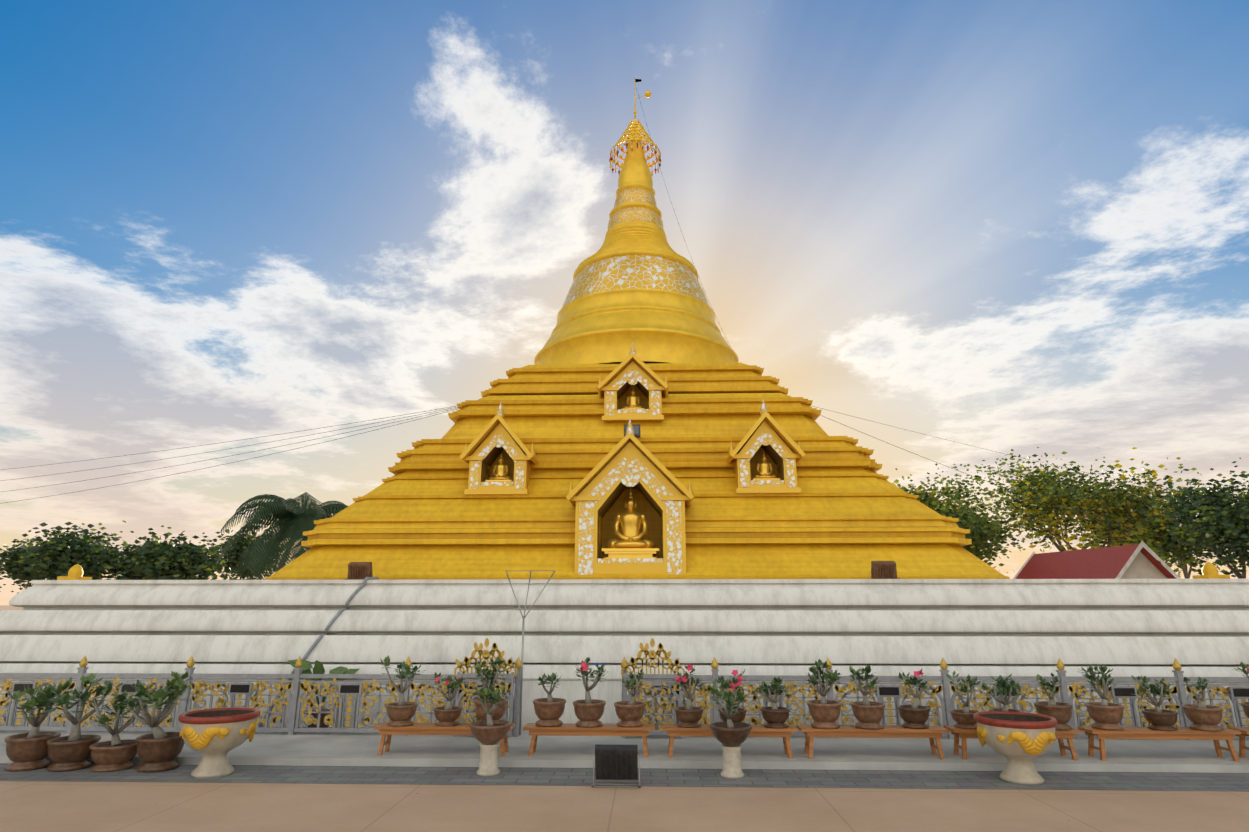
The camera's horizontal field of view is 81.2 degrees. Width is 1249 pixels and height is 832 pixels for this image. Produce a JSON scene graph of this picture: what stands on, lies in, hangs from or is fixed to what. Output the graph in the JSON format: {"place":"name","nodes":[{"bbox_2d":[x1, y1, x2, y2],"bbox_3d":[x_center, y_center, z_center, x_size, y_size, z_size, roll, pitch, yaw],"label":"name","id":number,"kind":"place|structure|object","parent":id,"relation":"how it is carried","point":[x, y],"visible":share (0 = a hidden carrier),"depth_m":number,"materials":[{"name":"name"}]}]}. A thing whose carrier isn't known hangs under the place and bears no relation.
{"place":"outdoors","nodes":[
{"label":"outdoors","id":0,"kind":"place"},
{"bbox_2d":[0,605,1248,831],"bbox_3d":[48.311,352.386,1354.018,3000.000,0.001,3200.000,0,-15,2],"label":"ground","id":1,"kind":"structure","parent":0,"point":[154,807],"depth_m":7.90,"materials":[{"name":"beige concrete"}]},
{"bbox_2d":[0,548,28,591],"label":"tree","id":2,"kind":"object","parent":1,"relation":"on","point":[15,568],"visible":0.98,"depth_m":86.88,"materials":[{"name":"green plant"}]},
{"bbox_2d":[0,527,53,591],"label":"tree","id":3,"kind":"object","parent":1,"relation":"on","point":[14,554],"visible":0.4,"depth_m":107.98,"materials":[{"name":"green plant"}]},
{"bbox_2d":[13,523,123,593],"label":"tree","id":4,"kind":"object","parent":1,"relation":"on","point":[86,533],"visible":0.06,"depth_m":93.59,"materials":[{"name":"green plant"}]},
{"bbox_2d":[13,520,125,586],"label":"tree","id":5,"kind":"object","parent":1,"relation":"on","point":[63,556],"visible":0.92,"depth_m":77.50,"materials":[{"name":"green plant"}]},
{"bbox_2d":[96,525,199,579],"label":"tree","id":6,"kind":"object","parent":1,"relation":"on","point":[125,573],"visible":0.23,"depth_m":80.92,"materials":[{"name":"green plant"}]},
{"bbox_2d":[104,531,244,579],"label":"tree","id":7,"kind":"object","parent":1,"relation":"on","point":[175,560],"visible":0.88,"depth_m":72.85,"materials":[{"name":"green plant"}]},
{"bbox_2d":[146,527,214,579],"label":"tree","id":8,"kind":"object","parent":1,"relation":"on","point":[181,534],"depth_m":105.79,"materials":[{"name":"green plant"}]},
{"bbox_2d":[202,516,286,579],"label":"tree","id":9,"kind":"object","parent":1,"relation":"on","point":[234,556],"visible":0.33,"depth_m":95.35,"materials":[{"name":"green plant"}]},
{"bbox_2d":[216,492,347,579],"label":"palm tree","id":10,"kind":"object","parent":1,"relation":"on","point":[298,520],"visible":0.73,"depth_m":50.64,"materials":[{"name":"green plant"}]},
{"bbox_2d":[0,579,1248,731],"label":"stepped wall","id":11,"kind":"structure","parent":1,"relation":"on","point":[1041,627],"depth_m":13.08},
{"bbox_2d":[57,564,91,579],"bbox_3d":[-10.975,3.127,14.577,0.400,0.330,0.400,0,-15,2],"label":"corner stupa","id":12,"kind":"object","parent":11,"relation":"on","point":[76,572],"visible":0.92,"depth_m":14.47,"materials":[{"name":"gold metal"}]},
{"bbox_2d":[258,577,378,726],"bbox_3d":[-5.438,4.221,13.306,1.938,2.561,0.459,13,-19,-41],"label":"drain pipe","id":13,"kind":"object","parent":11,"relation":"attached to","point":[332,621],"visible":0.65,"depth_m":13.25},
{"bbox_2d":[344,562,372,579],"bbox_3d":[-5.183,3.037,14.278,0.490,0.354,0.289,0,-15,2],"label":"floodlight","id":14,"kind":"object","parent":11,"relation":"on","point":[359,570],"visible":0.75,"depth_m":14.21,"materials":[{"name":"brown metal"}]},
{"bbox_2d":[566,419,693,574],"bbox_3d":[0.162,2.080,17.217,2.840,3.680,2.644,0,-15,2],"label":"shrine niche","id":15,"kind":"object","parent":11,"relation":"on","point":[630,460],"visible":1,"depth_m":16.14,"materials":[{"name":"gold metal"}]},
{"bbox_2d":[265,362,1009,579],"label":"pagoda terraces","id":16,"kind":"object","parent":11,"relation":"on","point":[848,512],"visible":0.79,"depth_m":17.28,"materials":[{"name":"gold metal"}]},
{"bbox_2d":[459,402,537,494],"bbox_3d":[-3.058,0.921,18.490,1.820,2.360,1.844,0,-15,2],"label":"niche","id":17,"kind":"object","parent":16,"relation":"attached to","point":[491,441],"visible":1,"depth_m":17.74,"materials":[{"name":"gold metal"}]},
{"bbox_2d":[0,91,1248,547],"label":"cables","id":18,"kind":"object","parent":16,"relation":"attached to","point":[432,415],"visible":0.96,"depth_m":24.23,"materials":[{"name":"black"}]},
{"bbox_2d":[624,424,639,437],"bbox_3d":[0.197,0.386,18.697,0.420,0.300,0.220,0,-15,2],"label":"floodlight","id":19,"kind":"object","parent":16,"relation":"attached to","point":[636,428],"visible":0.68,"depth_m":18.60,"materials":[{"name":"metal"}]},
{"bbox_2d":[597,343,668,421],"bbox_3d":[0.250,-0.816,20.598,1.980,2.260,1.744,0,-15,2],"label":"shrine niche","id":20,"kind":"object","parent":16,"relation":"attached to","point":[622,378],"visible":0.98,"depth_m":19.88,"materials":[{"name":"gold metal"}]},
{"bbox_2d":[534,125,738,364],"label":"stupa spire","id":21,"kind":"structure","parent":16,"relation":"on","point":[636,283],"depth_m":23.57,"materials":[{"name":"gold metal"}]},
{"bbox_2d":[609,79,661,174],"bbox_3d":[0.408,-11.300,27.975,1.990,4.126,1.968,0,-15,2],"label":"stupa finial","id":22,"kind":"object","parent":21,"relation":"on","point":[641,131],"visible":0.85,"depth_m":27.57,"materials":[{"name":"gold metal"}]},
{"bbox_2d":[726,399,805,492],"bbox_3d":[3.438,0.865,18.271,1.820,2.360,1.844,0,-15,2],"label":"niche","id":23,"kind":"object","parent":16,"relation":"attached to","point":[769,435],"visible":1,"depth_m":17.52,"materials":[{"name":"gold metal"}]},
{"bbox_2d":[871,561,899,578],"bbox_3d":[4.961,2.949,13.936,0.490,0.354,0.289,0,-15,2],"label":"box","id":24,"kind":"object","parent":11,"relation":"on","point":[883,569],"visible":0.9,"depth_m":13.86,"materials":[{"name":"brown wood"}]},
{"bbox_2d":[1192,562,1229,578],"bbox_3d":[11.111,2.934,13.832,0.400,0.330,0.400,0,-15,2],"label":"corner stupa","id":25,"kind":"object","parent":11,"relation":"on","point":[1209,570],"visible":0.85,"depth_m":13.74,"materials":[{"name":"gold metal"}]},
{"bbox_2d":[0,725,1248,772],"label":"platform step","id":26,"kind":"object","parent":1,"relation":"on","point":[689,752],"depth_m":10.31,"materials":[{"name":"concrete"}]},
{"bbox_2d":[0,656,521,736],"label":"ornate fence","id":27,"kind":"object","parent":26,"relation":"on","point":[358,689],"visible":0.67,"depth_m":11.95,"materials":[{"name":"silver metal"}]},
{"bbox_2d":[288,660,358,727],"bbox_3d":[-5.112,4.692,12.279,1.180,1.149,0.610,6,-16,-23],"label":"broad leaf plant","id":28,"kind":"object","parent":26,"relation":"on","point":[318,668],"visible":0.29,"depth_m":12.30,"materials":[{"name":"plant"}]},
{"bbox_2d":[373,722,515,755],"bbox_3d":[-2.555,4.593,10.350,1.950,0.386,0.360,0,-15,2],"label":"wood bench","id":29,"kind":"object","parent":26,"relation":"on","point":[384,728],"visible":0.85,"depth_m":10.24,"materials":[{"name":"brown wood"}]},
{"bbox_2d":[380,655,425,726],"bbox_3d":[-3.229,3.949,10.510,0.621,0.943,0.680,0,-15,2],"label":"potted plant","id":30,"kind":"object","parent":29,"relation":"on","point":[400,712],"visible":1,"depth_m":10.40,"materials":[{"name":"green plant"}]},
{"bbox_2d":[433,672,465,725],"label":"potted plant","id":31,"kind":"object","parent":29,"relation":"on","point":[448,714],"visible":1,"depth_m":10.41,"materials":[{"name":"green plant"}]},
{"bbox_2d":[471,657,507,720],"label":"potted plant","id":32,"kind":"object","parent":29,"relation":"on","point":[498,712],"visible":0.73,"depth_m":10.41,"materials":[{"name":"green plant"}]},
{"bbox_2d":[454,638,517,736],"bbox_3d":[-2.244,4.349,11.735,1.035,1.500,0.050,0,-15,2],"label":"gate leaf","id":33,"kind":"object","parent":26,"relation":"on","point":[469,689],"visible":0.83,"depth_m":11.74,"materials":[{"name":"gold metal"}]},
{"bbox_2d":[506,570,554,734],"bbox_3d":[-1.678,3.950,12.361,0.896,2.626,0.527,0,-15,2],"label":"trident pole","id":34,"kind":"object","parent":26,"relation":"on","point":[523,622],"visible":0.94,"depth_m":12.23,"materials":[{"name":"silver metal"}]},
{"bbox_2d":[523,723,653,756],"bbox_3d":[-0.496,4.575,10.280,1.830,0.386,0.360,0,-15,2],"label":"wood bench","id":35,"kind":"object","parent":26,"relation":"on","point":[563,729],"visible":0.96,"depth_m":10.16,"materials":[{"name":"brown wood"}]},
{"bbox_2d":[533,672,565,726],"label":"potted plant","id":36,"kind":"object","parent":35,"relation":"on","point":[549,710],"visible":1,"depth_m":10.30,"materials":[{"name":"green plant"}]},
{"bbox_2d":[573,657,606,727],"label":"potted plant","id":37,"kind":"object","parent":35,"relation":"on","point":[589,711],"visible":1,"depth_m":10.26,"materials":[{"name":"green plant"}]},
{"bbox_2d":[614,668,645,726],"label":"potted plant","id":38,"kind":"object","parent":35,"relation":"on","point":[630,713],"visible":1,"depth_m":10.28,"materials":[{"name":"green plant"}]},
{"bbox_2d":[621,638,684,737],"bbox_3d":[0.455,4.326,11.644,1.035,1.500,0.050,0,-15,2],"label":"gate leaf","id":39,"kind":"object","parent":26,"relation":"on","point":[649,684],"visible":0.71,"depth_m":11.64,"materials":[{"name":"gold metal"}]},
{"bbox_2d":[662,724,797,757],"bbox_3d":[1.463,4.558,10.214,1.870,0.386,0.360,0,-15,2],"label":"wood bench","id":40,"kind":"object","parent":26,"relation":"on","point":[705,730],"visible":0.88,"depth_m":10.10,"materials":[{"name":"brown wood"}]},
{"bbox_2d":[674,663,704,727],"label":"potted plant","id":41,"kind":"object","parent":40,"relation":"on","point":[688,715],"visible":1,"depth_m":10.32,"materials":[{"name":"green plant"}]},
{"bbox_2d":[716,670,746,721],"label":"potted plant","id":42,"kind":"object","parent":40,"relation":"on","point":[734,684],"visible":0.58,"depth_m":10.22,"materials":[{"name":"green plant"}]},
{"bbox_2d":[754,677,791,727],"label":"potted plant","id":43,"kind":"object","parent":40,"relation":"on","point":[774,716],"visible":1,"depth_m":10.27,"materials":[{"name":"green plant"}]},
{"bbox_2d":[796,725,948,759],"bbox_3d":[3.447,4.541,10.147,2.000,0.386,0.360,0,-15,2],"label":"wood bench","id":44,"kind":"object","parent":26,"relation":"on","point":[931,732],"visible":0.96,"depth_m":10.03,"materials":[{"name":"brown wood"}]},
{"bbox_2d":[804,659,841,728],"bbox_3d":[2.847,3.923,10.357,0.556,0.915,0.624,0,-15,2],"label":"potted plant","id":45,"kind":"object","parent":44,"relation":"on","point":[824,713],"visible":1,"depth_m":10.20,"materials":[{"name":"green plant"}]},
{"bbox_2d":[849,665,885,729],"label":"potted plant","id":46,"kind":"object","parent":44,"relation":"on","point":[867,713],"visible":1,"depth_m":10.14,"materials":[{"name":"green plant"}]},
{"bbox_2d":[897,669,932,728],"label":"potted plant","id":47,"kind":"object","parent":44,"relation":"on","point":[914,715],"visible":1,"depth_m":10.21,"materials":[{"name":"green plant"}]},
{"bbox_2d":[621,656,1248,740],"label":"ornate fence","id":48,"kind":"object","parent":26,"relation":"on","point":[1232,692],"visible":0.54,"depth_m":11.57,"materials":[{"name":"silver metal"}]},
{"bbox_2d":[944,726,1080,760],"bbox_3d":[5.375,4.524,10.082,1.700,0.386,0.360,0,-15,2],"label":"wood bench","id":49,"kind":"object","parent":26,"relation":"on","point":[965,734],"visible":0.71,"depth_m":9.98,"materials":[{"name":"brown wood"}]},
{"bbox_2d":[946,671,979,728],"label":"potted plant","id":50,"kind":"object","parent":49,"relation":"on","point":[963,718],"visible":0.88,"depth_m":10.19,"materials":[{"name":"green plant"}]},
{"bbox_2d":[981,674,1026,711],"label":"potted plant","id":51,"kind":"object","parent":49,"relation":"on","point":[1002,685],"visible":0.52,"depth_m":10.17,"materials":[{"name":"green plant"}]},
{"bbox_2d":[1033,673,1072,730],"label":"potted plant","id":52,"kind":"object","parent":49,"relation":"on","point":[1060,713],"visible":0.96,"depth_m":10.02,"materials":[{"name":"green plant"}]},
{"bbox_2d":[1077,726,1240,761],"bbox_3d":[7.359,4.507,10.015,1.970,0.386,0.360,0,-15,2],"label":"wood bench","id":53,"kind":"object","parent":26,"relation":"on","point":[1226,734],"visible":0.81,"depth_m":9.90,"materials":[{"name":"brown wood"}]},
{"bbox_2d":[1077,664,1124,729],"bbox_3d":[6.712,3.921,10.245,0.480,0.863,0.561,-5,-15,18],"label":"potted plant","id":54,"kind":"object","parent":53,"relation":"on","point":[1104,714],"visible":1,"depth_m":10.14,"materials":[{"name":"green plant"}]},
{"bbox_2d":[1131,675,1177,730],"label":"potted plant","id":55,"kind":"object","parent":53,"relation":"on","point":[1158,718],"visible":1,"depth_m":10.05,"materials":[{"name":"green plant"}]},
{"bbox_2d":[1181,677,1223,730],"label":"potted plant","id":56,"kind":"object","parent":53,"relation":"on","point":[1201,715],"visible":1,"depth_m":9.97,"materials":[{"name":"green plant"}]},
{"bbox_2d":[1227,727,1248,756],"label":"wood bench","id":57,"kind":"object","parent":26,"relation":"on","point":[1244,733],"visible":0.8,"depth_m":10.08,"materials":[{"name":"brown wood"}]},
{"bbox_2d":[1233,662,1248,718],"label":"potted plant","id":58,"kind":"object","parent":57,"relation":"on","point":[1245,705],"visible":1,"depth_m":10.23,"materials":[{"name":"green plant"}]},
{"bbox_2d":[0,763,1248,790],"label":"paver strip","id":59,"kind":"object","parent":1,"relation":"on","point":[1074,780],"depth_m":9.30,"materials":[{"name":"grey concrete"}]},
{"bbox_2d":[4,684,70,771],"bbox_3d":[-8.061,4.239,9.991,0.792,1.072,0.672,-13,-19,40],"label":"potted plant","id":60,"kind":"object","parent":59,"relation":"on","point":[28,751],"visible":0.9,"depth_m":9.83,"materials":[{"name":"green plant"}]},
{"bbox_2d":[42,673,124,771],"bbox_3d":[-7.508,4.133,9.888,0.785,1.226,1.014,0,-15,2],"label":"potted plant","id":61,"kind":"object","parent":59,"relation":"on","point":[71,751],"visible":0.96,"depth_m":9.81,"materials":[{"name":"green plant"}]},
{"bbox_2d":[88,686,153,771],"bbox_3d":[-6.925,4.249,10.023,0.786,1.068,0.816,-14,-20,43],"label":"potted plant","id":62,"kind":"object","parent":59,"relation":"on","point":[116,753],"visible":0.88,"depth_m":9.81,"materials":[{"name":"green plant"}]},
{"bbox_2d":[116,671,192,772],"bbox_3d":[-6.383,4.141,9.928,0.946,1.231,0.922,-6,-16,21],"label":"potted plant","id":63,"kind":"object","parent":59,"relation":"on","point":[159,748],"visible":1,"depth_m":9.79,"materials":[{"name":"green plant"}]},
{"bbox_2d":[178,707,259,777],"bbox_3d":[-5.360,4.295,9.577,0.959,0.757,0.959,0,-15,2],"label":"planter","id":64,"kind":"object","parent":59,"relation":"on","point":[213,736],"visible":1,"depth_m":9.35,"materials":[{"name":"white ceramic"}]},
{"bbox_2d":[469,684,511,775],"bbox_3d":[-1.783,4.144,9.647,0.568,1.085,0.556,-12,-19,39],"label":"pedestal pot","id":65,"kind":"object","parent":59,"relation":"on","point":[489,733],"visible":1,"depth_m":9.49,"materials":[{"name":"ceramic"}]},
{"bbox_2d":[592,744,640,787],"bbox_3d":[-0.098,4.281,8.949,0.590,0.469,0.301,0,-15,2],"label":"floodlight","id":66,"kind":"object","parent":59,"relation":"on","point":[616,762],"visible":0.98,"depth_m":8.91,"materials":[{"name":"metal"}]},
{"bbox_2d":[705,679,751,778],"bbox_3d":[1.362,4.071,9.543,0.613,1.173,0.639,0,-15,2],"label":"pedestal pot","id":67,"kind":"object","parent":59,"relation":"on","point":[730,735],"visible":1,"depth_m":9.38,"materials":[{"name":"ceramic"}]},
{"bbox_2d":[973,711,1057,784],"bbox_3d":[4.984,4.205,9.228,0.959,0.757,0.959,0,-15,2],"label":"planter","id":68,"kind":"object","parent":59,"relation":"on","point":[1020,741],"visible":1,"depth_m":9.00,"materials":[{"name":"white ceramic"}]},
{"bbox_2d":[892,462,1008,527],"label":"tree","id":69,"kind":"object","parent":1,"relation":"on","point":[927,500],"visible":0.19,"depth_m":84.86,"materials":[{"name":"green plant"}]},
{"bbox_2d":[931,490,1029,572],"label":"tree","id":70,"kind":"object","parent":1,"relation":"on","point":[981,533],"visible":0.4,"depth_m":66.11,"materials":[{"name":"green plant"}]},
{"bbox_2d":[967,447,1169,551],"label":"tree","id":71,"kind":"object","parent":1,"relation":"on","point":[1032,476],"visible":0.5,"depth_m":81.39,"materials":[{"name":"green plant"}]},
{"bbox_2d":[972,447,1201,551],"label":"tree","id":72,"kind":"object","parent":1,"relation":"on","point":[1107,506],"visible":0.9,"depth_m":70.61,"materials":[{"name":"green plant"}]},
{"bbox_2d":[1076,473,1186,576],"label":"tree","id":73,"kind":"object","parent":1,"relation":"on","point":[1139,542],"visible":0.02,"depth_m":86.11,"materials":[{"name":"green plant"}]},
{"bbox_2d":[1129,478,1231,578],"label":"tree","id":74,"kind":"object","parent":1,"relation":"on","point":[1186,557],"visible":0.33,"depth_m":74.18,"materials":[{"name":"green plant"}]},
{"bbox_2d":[1131,461,1248,578],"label":"tree","id":75,"kind":"object","parent":1,"relation":"on","point":[1225,523],"visible":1,"depth_m":47.48,"materials":[{"name":"green plant"}]},
{"bbox_2d":[1223,458,1248,496],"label":"tree","id":76,"kind":"object","parent":1,"relation":"on","point":[1243,472],"visible":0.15,"depth_m":85.42,"materials":[{"name":"green plant"}]},
{"bbox_2d":[0,0,1248,604],"label":"sky","id":77,"kind":"structure","parent":0,"point":[1022,226],"materials":[{"name":"blue"}]},
{"bbox_2d":[1013,541,1180,578],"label":"temple hall","id":78,"kind":"structure","parent":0,"point":[1140,560],"depth_m":56.58,"materials":[{"name":"red tile"}]}
]}

